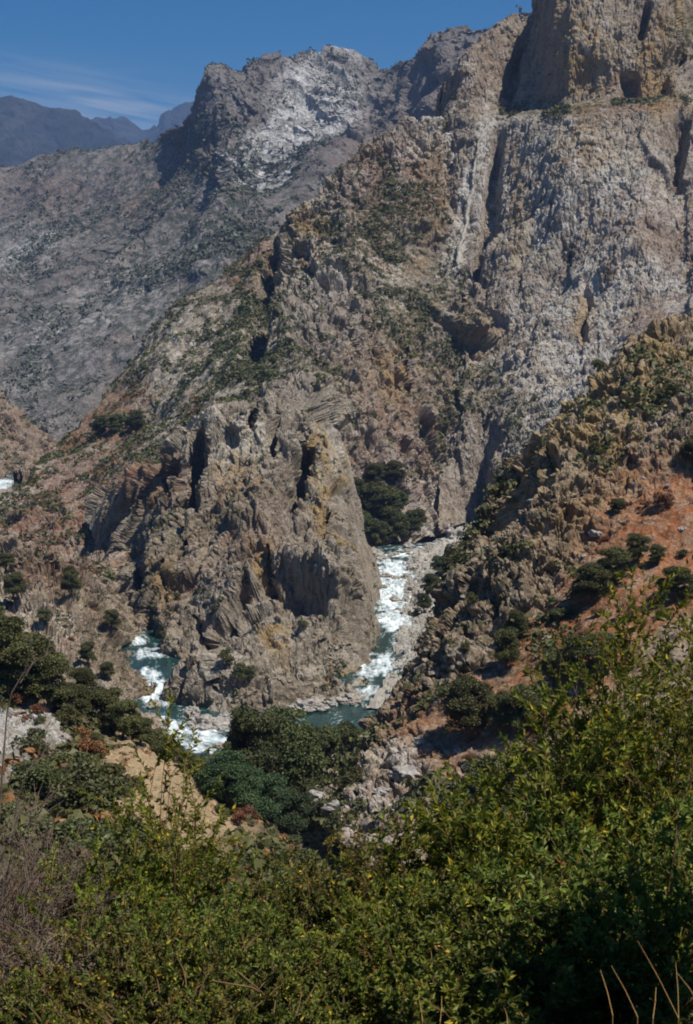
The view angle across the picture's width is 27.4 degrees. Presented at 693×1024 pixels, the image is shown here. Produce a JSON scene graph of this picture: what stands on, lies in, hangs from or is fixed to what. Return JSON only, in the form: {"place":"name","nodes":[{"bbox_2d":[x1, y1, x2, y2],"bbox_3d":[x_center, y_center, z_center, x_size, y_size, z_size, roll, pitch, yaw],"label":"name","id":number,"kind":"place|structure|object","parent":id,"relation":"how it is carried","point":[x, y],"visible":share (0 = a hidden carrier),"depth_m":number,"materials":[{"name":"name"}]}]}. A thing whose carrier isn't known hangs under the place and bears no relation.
{"place":"outdoors","nodes":[
{"label":"outdoors","id":0,"kind":"place"},
{"bbox_2d":[0,391,57,482],"bbox_3d":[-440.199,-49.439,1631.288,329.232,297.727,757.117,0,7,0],"label":"hillside","id":1,"kind":"structure","parent":0,"point":[34,436],"depth_m":1640.54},
{"bbox_2d":[0,95,132,167],"bbox_3d":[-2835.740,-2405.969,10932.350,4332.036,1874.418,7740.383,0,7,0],"label":"mountain","id":2,"kind":"structure","parent":0,"point":[29,130],"depth_m":11529.16,"materials":[{"name":"stone"}]},
{"bbox_2d":[0,535,174,741],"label":"riverbank","id":3,"kind":"structure","parent":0,"point":[26,604],"depth_m":678.11,"materials":[{"name":"stone"}]},
{"bbox_2d":[0,552,16,571],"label":"tree","id":4,"kind":"object","parent":3,"relation":"on","point":[7,560],"visible":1,"depth_m":712.52,"materials":[{"name":"green plant"}]},
{"bbox_2d":[2,572,29,599],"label":"tree","id":5,"kind":"object","parent":3,"relation":"on","point":[13,581],"visible":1,"depth_m":666.11,"materials":[{"name":"green plant"}]},
{"bbox_2d":[60,569,82,596],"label":"tree","id":6,"kind":"object","parent":3,"relation":"on","point":[69,582],"visible":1,"depth_m":677.31,"materials":[{"name":"green plant"}]},
{"bbox_2d":[77,641,96,665],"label":"tree","id":7,"kind":"object","parent":3,"relation":"on","point":[85,652],"visible":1,"depth_m":567.83,"materials":[{"name":"green plant"}]},
{"bbox_2d":[102,609,121,630],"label":"tree","id":8,"kind":"object","parent":3,"relation":"on","point":[111,616],"visible":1,"depth_m":669.89,"materials":[{"name":"green plant"}]},
{"bbox_2d":[90,101,193,142],"bbox_3d":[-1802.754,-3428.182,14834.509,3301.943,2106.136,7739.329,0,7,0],"label":"mountain","id":9,"kind":"structure","parent":0,"point":[123,127],"depth_m":15713.35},
{"bbox_2d":[0,682,353,915],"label":"slope","id":10,"kind":"structure","parent":0,"point":[15,726],"depth_m":187.89,"materials":[{"name":"stone"}]},
{"bbox_2d":[0,616,35,691],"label":"tree","id":11,"kind":"object","parent":10,"relation":"on","point":[10,629],"visible":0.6,"depth_m":248.37,"materials":[{"name":"green plant"}]},
{"bbox_2d":[0,802,52,827],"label":"shrub","id":12,"kind":"object","parent":10,"relation":"on","point":[8,811],"visible":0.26,"depth_m":122.40,"materials":[{"name":"green plant"}]},
{"bbox_2d":[9,727,49,757],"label":"shrub","id":13,"kind":"object","parent":10,"relation":"on","point":[30,742],"visible":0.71,"depth_m":162.83,"materials":[{"name":"green plant"}]},
{"bbox_2d":[6,756,52,775],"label":"shrub","id":14,"kind":"object","parent":10,"relation":"on","point":[22,766],"visible":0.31,"depth_m":150.72,"materials":[{"name":"green plant"}]},
{"bbox_2d":[0,815,59,841],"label":"shrub","id":15,"kind":"object","parent":10,"relation":"on","point":[40,827],"visible":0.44,"depth_m":109.51,"materials":[{"name":"green plant"}]},
{"bbox_2d":[0,631,67,705],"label":"tree","id":16,"kind":"object","parent":10,"relation":"on","point":[20,650],"visible":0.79,"depth_m":246.68,"materials":[{"name":"green plant"}]},
{"bbox_2d":[18,763,67,791],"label":"shrub","id":17,"kind":"object","parent":10,"relation":"on","point":[38,775],"visible":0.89,"depth_m":140.93,"materials":[{"name":"green plant"}]},
{"bbox_2d":[20,648,76,710],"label":"tree","id":18,"kind":"object","parent":10,"relation":"on","point":[48,692],"visible":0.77,"depth_m":248.23,"materials":[{"name":"green plant"}]},
{"bbox_2d":[52,703,76,725],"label":"shrub","id":19,"kind":"object","parent":10,"relation":"on","point":[67,712],"visible":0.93,"depth_m":225.22,"materials":[{"name":"green plant"}]},
{"bbox_2d":[51,681,92,724],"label":"tree","id":20,"kind":"object","parent":10,"relation":"on","point":[80,702],"visible":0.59,"depth_m":253.17,"materials":[{"name":"green plant"}]},
{"bbox_2d":[54,750,95,770],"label":"shrub","id":21,"kind":"object","parent":10,"relation":"on","point":[76,756],"visible":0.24,"depth_m":165.56,"materials":[{"name":"green plant"}]},
{"bbox_2d":[45,817,104,850],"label":"shrub","id":22,"kind":"object","parent":10,"relation":"on","point":[64,826],"visible":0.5,"depth_m":105.57,"materials":[{"name":"green plant"}]},
{"bbox_2d":[47,777,106,810],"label":"shrub","id":23,"kind":"object","parent":10,"relation":"on","point":[69,794],"visible":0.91,"depth_m":133.74,"materials":[{"name":"green plant"}]},
{"bbox_2d":[66,667,97,695],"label":"tree","id":24,"kind":"object","parent":10,"relation":"on","point":[84,676],"visible":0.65,"depth_m":353.73,"materials":[{"name":"green plant"}]},
{"bbox_2d":[74,738,109,756],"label":"shrub","id":25,"kind":"object","parent":10,"relation":"on","point":[86,744],"visible":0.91,"depth_m":175.76,"materials":[{"name":"brown plant"}]},
{"bbox_2d":[54,828,137,862],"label":"shrub","id":26,"kind":"object","parent":10,"relation":"on","point":[107,837],"visible":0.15,"depth_m":101.65,"materials":[{"name":"green plant"}]},
{"bbox_2d":[67,759,133,801],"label":"shrub","id":27,"kind":"object","parent":10,"relation":"on","point":[84,771],"visible":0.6,"depth_m":142.12,"materials":[{"name":"green plant"}]},
{"bbox_2d":[83,685,124,725],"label":"tree","id":28,"kind":"object","parent":10,"relation":"on","point":[100,698],"visible":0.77,"depth_m":263.36,"materials":[{"name":"green plant"}]},
{"bbox_2d":[98,763,141,797],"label":"shrub","id":29,"kind":"object","parent":10,"relation":"on","point":[116,769],"visible":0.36,"depth_m":152.97,"materials":[{"name":"green plant"}]},
{"bbox_2d":[105,698,142,738],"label":"tree","id":30,"kind":"object","parent":10,"relation":"on","point":[125,724],"visible":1,"depth_m":258.12,"materials":[{"name":"green plant"}]},
{"bbox_2d":[125,717,154,745],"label":"tree","id":31,"kind":"object","parent":10,"relation":"on","point":[145,731],"visible":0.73,"depth_m":260.19,"materials":[{"name":"green plant"}]},
{"bbox_2d":[0,688,361,913],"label":"undergrowth","id":32,"kind":"object","parent":10,"relation":"on","point":[261,842],"visible":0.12,"depth_m":141.85,"materials":[{"name":"green plant"}]},
{"bbox_2d":[192,749,262,804],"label":"tree","id":33,"kind":"object","parent":10,"relation":"on","point":[226,763],"visible":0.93,"depth_m":254.46,"materials":[{"name":"green plant"}]},
{"bbox_2d":[229,805,259,822],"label":"shrub","id":34,"kind":"object","parent":10,"relation":"on","point":[240,814],"visible":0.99,"depth_m":248.79,"materials":[{"name":"brown plant"}]},
{"bbox_2d":[219,705,288,777],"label":"tree","id":35,"kind":"object","parent":10,"relation":"on","point":[252,741],"visible":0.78,"depth_m":317.63,"materials":[{"name":"green plant"}]},
{"bbox_2d":[234,767,291,819],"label":"tree","id":36,"kind":"object","parent":10,"relation":"on","point":[269,806],"visible":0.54,"depth_m":275.50,"materials":[{"name":"green plant"}]},
{"bbox_2d":[267,785,315,834],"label":"tree","id":37,"kind":"object","parent":10,"relation":"on","point":[289,820],"visible":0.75,"depth_m":294.87,"materials":[{"name":"green plant"}]},
{"bbox_2d":[261,705,326,787],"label":"tree","id":38,"kind":"object","parent":10,"relation":"on","point":[296,750],"visible":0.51,"depth_m":326.08,"materials":[{"name":"green plant"}]},
{"bbox_2d":[276,753,323,803],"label":"tree","id":39,"kind":"object","parent":10,"relation":"on","point":[302,786],"visible":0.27,"depth_m":327.28,"materials":[{"name":"green plant"}]},
{"bbox_2d":[301,723,345,771],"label":"tree","id":40,"kind":"object","parent":10,"relation":"on","point":[329,737],"visible":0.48,"depth_m":433.07,"materials":[{"name":"green plant"}]},
{"bbox_2d":[323,720,362,752],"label":"tree","id":41,"kind":"object","parent":10,"relation":"on","point":[349,728],"visible":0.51,"depth_m":469.90,"materials":[{"name":"green plant"}]},
{"bbox_2d":[84,384,382,712],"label":"rocky spur","id":42,"kind":"structure","parent":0,"point":[308,588],"depth_m":730.01,"materials":[{"name":"stone"}]},
{"bbox_2d":[230,662,256,678],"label":"shrub","id":43,"kind":"object","parent":42,"relation":"on","point":[250,669],"visible":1,"depth_m":563.34,"materials":[{"name":"green plant"}]},
{"bbox_2d":[0,78,517,583],"bbox_3d":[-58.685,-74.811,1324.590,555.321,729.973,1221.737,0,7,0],"label":"ridge","id":44,"kind":"structure","parent":0,"point":[374,386],"depth_m":1256.00,"materials":[{"name":"stone"}]},
{"bbox_2d":[88,415,108,434],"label":"tree","id":45,"kind":"object","parent":44,"relation":"on","point":[100,424],"visible":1,"depth_m":1239.80,"materials":[{"name":"green plant"}]},
{"bbox_2d":[106,413,125,432],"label":"tree","id":46,"kind":"object","parent":44,"relation":"on","point":[115,420],"visible":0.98,"depth_m":1228.41,"materials":[{"name":"green plant"}]},
{"bbox_2d":[124,410,146,430],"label":"tree","id":47,"kind":"object","parent":44,"relation":"on","point":[134,418],"visible":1,"depth_m":1214.85,"materials":[{"name":"green plant"}]},
{"bbox_2d":[0,143,690,907],"bbox_3d":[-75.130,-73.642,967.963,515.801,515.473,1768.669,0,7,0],"label":"scrub","id":48,"kind":"object","parent":44,"relation":"on","point":[34,755],"visible":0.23,"depth_m":324.57,"materials":[{"name":"green plant"}]},
{"bbox_2d":[0,3,692,870],"bbox_3d":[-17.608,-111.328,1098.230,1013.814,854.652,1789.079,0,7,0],"label":"scrub","id":49,"kind":"object","parent":44,"relation":"on","point":[318,819],"visible":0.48,"depth_m":1140.82,"materials":[{"name":"green plant"}]},
{"bbox_2d":[360,481,383,515],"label":"tree","id":50,"kind":"object","parent":44,"relation":"on","point":[366,494],"visible":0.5,"depth_m":1041.62,"materials":[{"name":"green plant"}]},
{"bbox_2d":[362,462,386,481],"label":"tree","id":51,"kind":"object","parent":44,"relation":"on","point":[375,468],"visible":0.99,"depth_m":1060.77,"materials":[{"name":"green plant"}]},
{"bbox_2d":[366,519,390,546],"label":"tree","id":52,"kind":"object","parent":44,"relation":"on","point":[380,526],"visible":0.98,"depth_m":1027.00,"materials":[{"name":"green plant"}]},
{"bbox_2d":[365,484,399,517],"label":"tree","id":53,"kind":"object","parent":44,"relation":"on","point":[384,493],"visible":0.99,"depth_m":1032.03,"materials":[{"name":"green plant"}]},
{"bbox_2d":[381,511,410,542],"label":"tree","id":54,"kind":"object","parent":44,"relation":"on","point":[397,523],"visible":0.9,"depth_m":1032.60,"materials":[{"name":"green plant"}]},
{"bbox_2d":[383,460,408,486],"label":"tree","id":55,"kind":"object","parent":44,"relation":"on","point":[392,467],"visible":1,"depth_m":1062.26,"materials":[{"name":"green plant"}]},
{"bbox_2d":[405,510,424,536],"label":"tree","id":56,"kind":"object","parent":44,"relation":"on","point":[413,520],"visible":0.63,"depth_m":1047.31,"materials":[{"name":"green plant"}]},
{"bbox_2d":[455,117,492,274],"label":"scree","id":57,"kind":"structure","parent":44,"relation":"on","point":[466,222],"depth_m":1408.93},
{"bbox_2d":[0,7,531,441],"bbox_3d":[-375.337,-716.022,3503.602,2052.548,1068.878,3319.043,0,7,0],"label":"mountain","id":58,"kind":"structure","parent":0,"point":[332,114],"depth_m":3188.03,"materials":[{"name":"stone"}]},
{"bbox_2d":[0,5,528,433],"bbox_3d":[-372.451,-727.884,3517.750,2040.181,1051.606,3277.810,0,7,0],"label":"scrub","id":59,"kind":"object","parent":58,"relation":"on","point":[224,233],"visible":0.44,"depth_m":3008.93,"materials":[{"name":"green plant"}]},
{"bbox_2d":[0,0,531,129],"label":"sky","id":60,"kind":"structure","parent":0,"point":[137,61],"materials":[{"name":"blue"}]},
{"bbox_2d":[119,538,449,763],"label":"river","id":61,"kind":"structure","parent":0,"point":[148,660],"depth_m":635.71,"materials":[{"name":"liquid"}]},
{"bbox_2d":[15,997,692,1023],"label":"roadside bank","id":62,"kind":"structure","parent":0,"point":[353,999],"depth_m":14.06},
{"bbox_2d":[0,626,55,808],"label":"dead branch","id":63,"kind":"object","parent":62,"relation":"on","point":[24,671],"visible":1,"depth_m":12.85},
{"bbox_2d":[2,714,59,963],"bbox_3d":[-2.703,3.148,12.540,0.647,2.676,0.411,-6,9,-37],"label":"dead branch","id":64,"kind":"object","parent":62,"relation":"on","point":[17,807],"visible":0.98,"depth_m":12.44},
{"bbox_2d":[0,783,131,986],"bbox_3d":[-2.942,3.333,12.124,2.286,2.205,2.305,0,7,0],"label":"dry brush","id":65,"kind":"object","parent":62,"relation":"on","point":[26,882],"visible":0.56,"depth_m":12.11,"materials":[{"name":"brown plant"}]},
{"bbox_2d":[0,927,135,1023],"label":"dry brush","id":66,"kind":"object","parent":62,"relation":"on","point":[53,957],"visible":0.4,"depth_m":10.07,"materials":[{"name":"brown plant"}]},
{"bbox_2d":[0,867,153,1023],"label":"dry brush","id":67,"kind":"object","parent":62,"relation":"on","point":[14,963],"visible":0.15,"depth_m":11.17,"materials":[{"name":"brown plant"}]},
{"bbox_2d":[0,894,219,1023],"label":"bush","id":68,"kind":"object","parent":62,"relation":"on","point":[59,973],"visible":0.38,"depth_m":10.00,"materials":[{"name":"green plant"}]},
{"bbox_2d":[0,953,228,1023],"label":"bush","id":69,"kind":"object","parent":62,"relation":"on","point":[50,1017],"visible":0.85,"depth_m":9.32,"materials":[{"name":"green plant"}]},
{"bbox_2d":[0,818,235,990],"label":"bush","id":70,"kind":"object","parent":62,"relation":"on","point":[142,890],"visible":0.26,"depth_m":12.10,"materials":[{"name":"green plant"}]},
{"bbox_2d":[73,682,249,933],"bbox_3d":[-1.628,3.047,12.533,1.539,3.084,1.675,0,7,0],"label":"bush","id":71,"kind":"object","parent":62,"relation":"on","point":[178,844],"visible":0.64,"depth_m":12.46,"materials":[{"name":"green plant"}]},
{"bbox_2d":[37,945,317,1023],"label":"bush","id":72,"kind":"object","parent":62,"relation":"on","point":[101,997],"visible":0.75,"depth_m":9.32,"materials":[{"name":"green plant"}]},
{"bbox_2d":[40,888,322,1023],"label":"bush","id":73,"kind":"object","parent":62,"relation":"on","point":[197,917],"visible":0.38,"depth_m":10.23,"materials":[{"name":"green plant"}]},
{"bbox_2d":[103,847,331,1004],"bbox_3d":[-1.073,3.670,11.969,1.733,1.494,1.910,4,8,30],"label":"bush","id":74,"kind":"object","parent":62,"relation":"on","point":[221,880],"visible":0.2,"depth_m":12.05,"materials":[{"name":"green plant"}]},
{"bbox_2d":[110,901,382,1023],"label":"bush","id":75,"kind":"object","parent":62,"relation":"on","point":[289,959],"visible":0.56,"depth_m":9.87,"materials":[{"name":"green plant"}]},
{"bbox_2d":[164,962,355,1023],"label":"bush","id":76,"kind":"object","parent":62,"relation":"on","point":[315,1018],"visible":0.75,"depth_m":9.25,"materials":[{"name":"green plant"}]},
{"bbox_2d":[174,843,370,1017],"bbox_3d":[-0.539,3.651,12.221,1.947,1.638,2.039,3,8,21],"label":"bush","id":77,"kind":"object","parent":62,"relation":"on","point":[276,878],"visible":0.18,"depth_m":12.21,"materials":[{"name":"green plant"}]},
{"bbox_2d":[236,818,430,1023],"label":"bush","id":78,"kind":"object","parent":62,"relation":"on","point":[328,841],"visible":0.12,"depth_m":12.24,"materials":[{"name":"green plant"}]},
{"bbox_2d":[258,927,425,1023],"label":"bush","id":79,"kind":"object","parent":62,"relation":"on","point":[355,1006],"visible":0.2,"depth_m":10.04,"materials":[{"name":"green plant"}]},
{"bbox_2d":[293,812,499,972],"bbox_3d":[0.544,3.491,11.974,2.031,1.847,2.035,0,7,0],"label":"bush","id":80,"kind":"object","parent":62,"relation":"on","point":[334,900],"visible":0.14,"depth_m":11.82,"materials":[{"name":"green plant"}]},
{"bbox_2d":[294,862,561,1023],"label":"bush","id":81,"kind":"object","parent":62,"relation":"on","point":[370,978],"visible":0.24,"depth_m":10.30,"materials":[{"name":"green plant"}]},
{"bbox_2d":[319,779,601,1006],"bbox_3d":[0.972,3.314,11.701,2.414,2.104,2.467,0,7,0],"label":"bush","id":82,"kind":"object","parent":62,"relation":"on","point":[421,841],"visible":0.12,"depth_m":11.86,"materials":[{"name":"green plant"}]},
{"bbox_2d":[372,931,585,1023],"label":"bush","id":83,"kind":"object","parent":62,"relation":"on","point":[400,1001],"visible":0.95,"depth_m":8.79,"materials":[{"name":"green plant"}]},
{"bbox_2d":[355,828,692,1023],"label":"bush","id":84,"kind":"object","parent":62,"relation":"on","point":[459,959],"visible":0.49,"depth_m":9.53,"materials":[{"name":"green plant"}]},
{"bbox_2d":[397,730,692,1005],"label":"bush","id":85,"kind":"object","parent":62,"relation":"on","point":[463,850],"visible":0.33,"depth_m":11.88,"materials":[{"name":"green plant"}]},
{"bbox_2d":[441,665,692,1018],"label":"bush","id":86,"kind":"object","parent":62,"relation":"on","point":[615,803],"visible":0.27,"depth_m":12.07,"materials":[{"name":"green plant"}]},
{"bbox_2d":[455,778,692,1023],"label":"bush","id":87,"kind":"object","parent":62,"relation":"on","point":[672,946],"visible":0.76,"depth_m":9.65,"materials":[{"name":"green plant"}]},
{"bbox_2d":[482,555,692,1020],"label":"bush","id":88,"kind":"object","parent":62,"relation":"on","point":[676,703],"visible":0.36,"depth_m":12.55,"materials":[{"name":"green plant"}]},
{"bbox_2d":[365,524,471,708],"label":"gravel bar","id":89,"kind":"object","parent":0,"point":[407,641],"visible":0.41,"depth_m":722.74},
{"bbox_2d":[306,311,692,878],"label":"hillside","id":90,"kind":"structure","parent":0,"point":[557,513],"depth_m":347.65,"materials":[{"name":"stone"}]},
{"bbox_2d":[338,766,363,788],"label":"shrub","id":91,"kind":"object","parent":90,"relation":"on","point":[353,777],"visible":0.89,"depth_m":297.00,"materials":[{"name":"green plant"}]},
{"bbox_2d":[386,765,419,781],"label":"boulder","id":92,"kind":"object","parent":90,"relation":"on","point":[400,773],"visible":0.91,"depth_m":291.45,"materials":[{"name":"white stone"}]},
{"bbox_2d":[436,674,494,742],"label":"tree","id":93,"kind":"object","parent":90,"relation":"on","point":[462,699],"visible":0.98,"depth_m":293.73,"materials":[{"name":"green plant"}]},
{"bbox_2d":[462,754,497,779],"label":"shrub","id":94,"kind":"object","parent":90,"relation":"on","point":[479,764],"visible":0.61,"depth_m":281.07,"materials":[{"name":"green plant"}]},
{"bbox_2d":[485,690,512,734],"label":"tree","id":95,"kind":"object","parent":90,"relation":"on","point":[498,707],"visible":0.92,"depth_m":289.70,"materials":[{"name":"green plant"}]},
{"bbox_2d":[493,627,524,668],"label":"tree","id":96,"kind":"object","parent":90,"relation":"on","point":[508,644],"visible":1,"depth_m":314.39,"materials":[{"name":"green plant"}]},
{"bbox_2d":[504,610,528,637],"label":"tree","id":97,"kind":"object","parent":90,"relation":"on","point":[520,619],"visible":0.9,"depth_m":323.99,"materials":[{"name":"green plant"}]},
{"bbox_2d":[504,683,545,732],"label":"tree","id":98,"kind":"object","parent":90,"relation":"on","point":[524,692],"visible":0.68,"depth_m":285.96,"materials":[{"name":"green plant"}]},
{"bbox_2d":[537,646,569,686],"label":"tree","id":99,"kind":"object","parent":90,"relation":"on","point":[552,657],"visible":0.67,"depth_m":294.62,"materials":[{"name":"green plant"}]},
{"bbox_2d":[554,632,606,687],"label":"tree","id":100,"kind":"object","parent":90,"relation":"on","point":[591,651],"visible":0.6,"depth_m":290.62,"materials":[{"name":"green plant"}]},
{"bbox_2d":[569,561,616,605],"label":"tree","id":101,"kind":"object","parent":90,"relation":"on","point":[587,574],"visible":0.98,"depth_m":322.22,"materials":[{"name":"green plant"}]},
{"bbox_2d":[596,545,632,583],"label":"tree","id":102,"kind":"object","parent":90,"relation":"on","point":[618,554],"visible":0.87,"depth_m":323.90,"materials":[{"name":"green plant"}]},
{"bbox_2d":[625,532,651,563],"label":"tree","id":103,"kind":"object","parent":90,"relation":"on","point":[636,542],"visible":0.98,"depth_m":328.20,"materials":[{"name":"green plant"}]},
{"bbox_2d":[648,544,667,564],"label":"tree","id":104,"kind":"object","parent":90,"relation":"on","point":[657,551],"visible":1,"depth_m":326.41,"materials":[{"name":"green plant"}]},
{"bbox_2d":[651,491,674,506],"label":"shrub","id":105,"kind":"object","parent":90,"relation":"on","point":[661,497],"visible":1,"depth_m":345.81,"materials":[{"name":"brown plant"}]},
{"bbox_2d":[656,382,681,396],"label":"shrub","id":106,"kind":"object","parent":90,"relation":"on","point":[672,388],"visible":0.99,"depth_m":387.32,"materials":[{"name":"green plant"}]},
{"bbox_2d":[652,566,692,600],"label":"tree","id":107,"kind":"object","parent":90,"relation":"on","point":[683,578],"visible":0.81,"depth_m":309.69,"materials":[{"name":"green plant"}]},
{"bbox_2d":[676,437,692,469],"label":"tree","id":108,"kind":"object","parent":90,"relation":"on","point":[687,447],"visible":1,"depth_m":358.28,"materials":[{"name":"green plant"}]},
{"bbox_2d":[434,0,692,530],"bbox_3d":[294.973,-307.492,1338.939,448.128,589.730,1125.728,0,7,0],"label":"cliff","id":109,"kind":"structure","parent":0,"point":[512,225],"depth_m":1307.06,"materials":[{"name":"stone"}]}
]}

